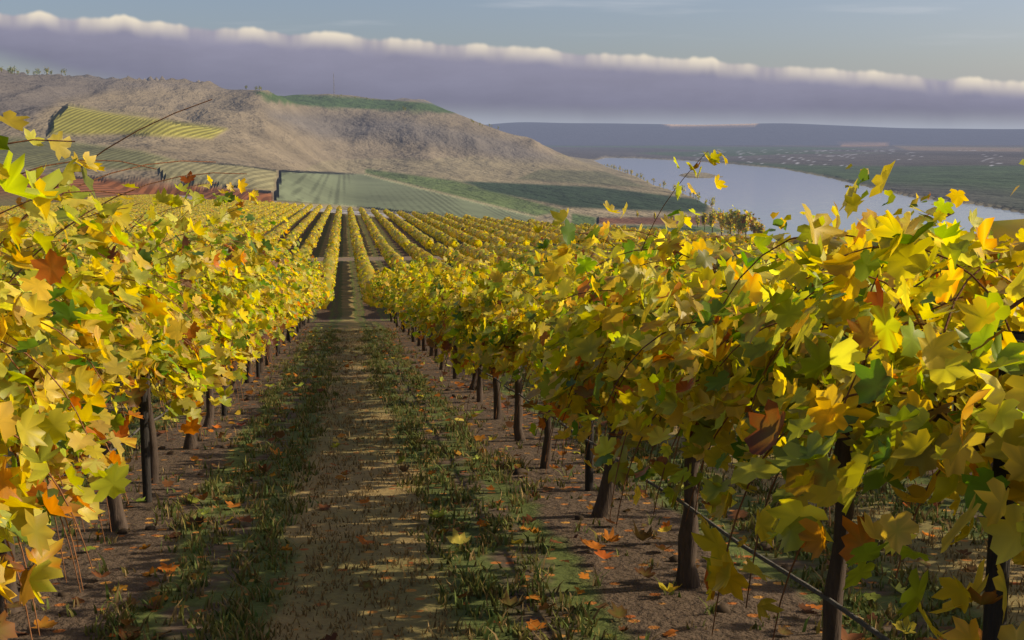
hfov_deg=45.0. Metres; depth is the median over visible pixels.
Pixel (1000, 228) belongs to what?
vine rows
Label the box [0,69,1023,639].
terrain ground
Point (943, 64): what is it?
sky
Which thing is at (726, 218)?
trees
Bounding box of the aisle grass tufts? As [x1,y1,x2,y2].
[6,327,1023,639]
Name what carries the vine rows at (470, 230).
on the terrain ground
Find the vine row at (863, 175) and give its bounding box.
[454,159,1023,406]
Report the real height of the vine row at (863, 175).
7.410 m
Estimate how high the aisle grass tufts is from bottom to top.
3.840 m
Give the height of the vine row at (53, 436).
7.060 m
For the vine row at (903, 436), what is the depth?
3.52 m
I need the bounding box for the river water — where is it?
[594,158,1023,241]
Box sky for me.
[0,0,1023,128]
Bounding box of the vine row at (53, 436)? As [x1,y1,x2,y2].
[0,99,326,639]
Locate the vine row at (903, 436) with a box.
[369,150,1023,639]
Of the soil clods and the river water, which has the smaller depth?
the soil clods
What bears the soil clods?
on the terrain ground
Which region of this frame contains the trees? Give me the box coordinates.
[0,65,765,237]
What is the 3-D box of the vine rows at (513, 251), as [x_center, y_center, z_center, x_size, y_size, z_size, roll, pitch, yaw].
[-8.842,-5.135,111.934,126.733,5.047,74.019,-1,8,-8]
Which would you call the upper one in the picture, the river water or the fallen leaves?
the river water
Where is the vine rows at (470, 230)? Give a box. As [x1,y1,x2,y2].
[0,194,754,250]
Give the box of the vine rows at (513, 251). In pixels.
[39,239,776,306]
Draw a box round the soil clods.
[17,366,992,630]
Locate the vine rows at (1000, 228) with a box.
[3,219,1023,308]
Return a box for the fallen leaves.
[4,325,1023,639]
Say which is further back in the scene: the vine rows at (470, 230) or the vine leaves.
the vine rows at (470, 230)

